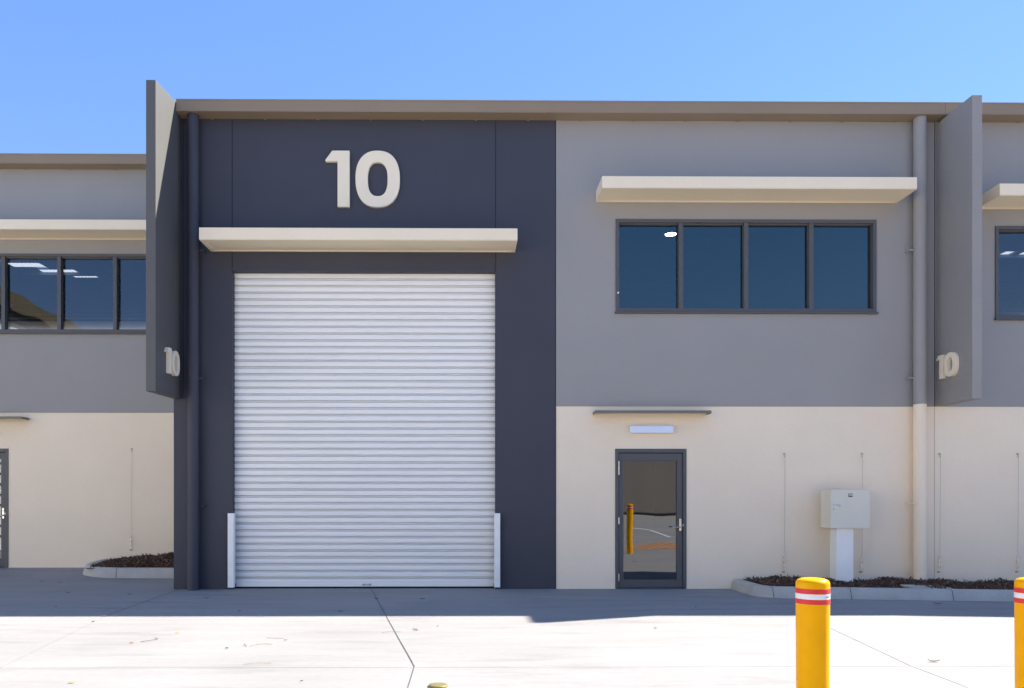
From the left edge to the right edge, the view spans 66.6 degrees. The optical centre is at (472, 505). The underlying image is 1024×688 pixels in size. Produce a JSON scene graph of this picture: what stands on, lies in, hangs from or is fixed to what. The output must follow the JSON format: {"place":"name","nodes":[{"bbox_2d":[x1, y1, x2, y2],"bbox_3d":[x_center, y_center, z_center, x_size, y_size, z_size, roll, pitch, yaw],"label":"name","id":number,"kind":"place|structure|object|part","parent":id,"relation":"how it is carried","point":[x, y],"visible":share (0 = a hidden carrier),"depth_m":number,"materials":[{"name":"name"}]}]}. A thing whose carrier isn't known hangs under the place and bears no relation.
{"place":"outdoors","nodes":[
{"label":"outdoors","id":0,"kind":"place"},
{"bbox_2d":[86,552,173,568],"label":"bark mulch","id":1,"kind":"object","parent":0,"point":[142,561],"visible":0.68,"depth_m":13.47,"materials":[{"name":"brown wood"}]},
{"bbox_2d":[0,567,1014,687],"bbox_3d":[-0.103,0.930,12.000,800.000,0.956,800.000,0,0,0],"label":"ground","id":2,"kind":"structure","parent":0,"point":[533,638],"depth_m":7.52,"materials":[{"name":"concrete"}]},
{"bbox_2d":[0,153,173,567],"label":"warehouse unit","id":3,"kind":"structure","parent":2,"relation":"on","point":[86,447],"depth_m":14.14,"materials":[{"name":"grey paint"}]},
{"bbox_3d":[-8.992,0.041,14.162,1.105,2.162,0.180,0,0,0],"label":"entry door","id":4,"kind":"part","parent":3,"relation":"part of","materials":[{"name":"grey glass"}]},
{"bbox_2d":[0,253,145,333],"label":"window","id":5,"kind":"structure","parent":3,"relation":"in","point":[4,257],"depth_m":14.13,"materials":[{"name":"grey metal"}]},
{"bbox_2d":[83,559,173,577],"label":"kerb","id":6,"kind":"structure","parent":2,"relation":"on","point":[111,572],"depth_m":13.02,"materials":[{"name":"concrete"}]},
{"bbox_2d":[106,589,414,687],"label":"ground joint line","id":7,"kind":"object","parent":2,"relation":"on","point":[383,611],"visible":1,"depth_m":7.92,"materials":[{"name":"concrete"}]},
{"bbox_2d":[428,682,447,687],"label":"inspection cap","id":8,"kind":"object","parent":2,"relation":"on","point":[438,685],"visible":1,"depth_m":5.49,"materials":[{"name":"gold metal"}]},
{"bbox_2d":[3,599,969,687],"bbox_3d":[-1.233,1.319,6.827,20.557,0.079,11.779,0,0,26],"label":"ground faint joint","id":9,"kind":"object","parent":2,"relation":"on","point":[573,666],"visible":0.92,"depth_m":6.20,"materials":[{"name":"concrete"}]},
{"bbox_2d":[146,80,981,590],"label":"warehouse unit","id":10,"kind":"structure","parent":2,"relation":"on","point":[536,344],"depth_m":12.03,"materials":[{"name":"grey paint"}]},
{"bbox_3d":[-1.678,-1.182,12.109,4.046,4.928,0.075,0,0,0],"label":"roller door","id":11,"kind":"part","parent":10,"relation":"part of","materials":[{"name":"metal"}]},
{"bbox_3d":[2.753,0.199,12.062,1.105,2.162,0.180,0,0,0],"label":"entry door","id":12,"kind":"part","parent":10,"relation":"part of","materials":[{"name":"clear glass"}]},
{"bbox_2d":[615,219,878,313],"bbox_3d":[4.231,-3.699,12.062,4.077,1.461,0.150,0,0,0],"label":"window","id":13,"kind":"structure","parent":10,"relation":"in","point":[664,266],"depth_m":12.10,"materials":[{"name":"blue glass"}]},
{"bbox_2d":[795,577,830,687],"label":"bollard","id":14,"kind":"object","parent":2,"relation":"on","point":[812,598],"visible":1,"depth_m":4.01,"materials":[{"name":"yellow metal"}]},
{"bbox_2d":[731,579,1013,601],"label":"kerb","id":15,"kind":"structure","parent":2,"relation":"on","point":[760,590],"depth_m":10.75,"materials":[{"name":"concrete"}]},
{"bbox_2d":[936,102,1023,581],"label":"warehouse unit","id":16,"kind":"structure","parent":2,"relation":"on","point":[984,487],"depth_m":12.07,"materials":[{"name":"grey paint"}]},
{"bbox_2d":[994,226,1023,319],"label":"window","id":17,"kind":"structure","parent":16,"relation":"in","point":[998,229],"depth_m":12.05,"materials":[{"name":"grey metal"}]},
{"bbox_2d":[1014,577,1023,687],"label":"bollard","id":18,"kind":"object","parent":2,"relation":"on","point":[1019,629],"visible":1,"depth_m":4.08,"materials":[{"name":"yellow metal"}]},
{"bbox_2d":[745,574,1013,589],"bbox_3d":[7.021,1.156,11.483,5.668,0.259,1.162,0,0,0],"label":"bark mulch","id":19,"kind":"object","parent":0,"point":[891,582],"visible":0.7,"depth_m":11.45,"materials":[{"name":"brown wood"}]},
{"bbox_2d":[821,489,869,581],"bbox_3d":[5.629,0.510,11.752,0.594,1.508,0.334,0,0,0],"label":"meter cabinet","id":20,"kind":"object","parent":19,"relation":"on","point":[844,512],"visible":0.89,"depth_m":11.62,"materials":[{"name":"grey metal"}]},
{"bbox_3d":[5.633,0.047,11.600,0.588,0.574,0.031,0,0,0],"label":"cabinet door","id":21,"kind":"part","parent":20,"relation":"part of","materials":[{"name":"grey paint"}]},
{"bbox_2d":[900,584,952,588],"bbox_3d":[6.525,1.176,11.146,0.600,0.031,0.380,2,3,-2],"label":"pit lid","id":22,"kind":"object","parent":19,"relation":"on","point":[912,586],"visible":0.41,"depth_m":11.14,"materials":[{"name":"concrete"}]}
]}

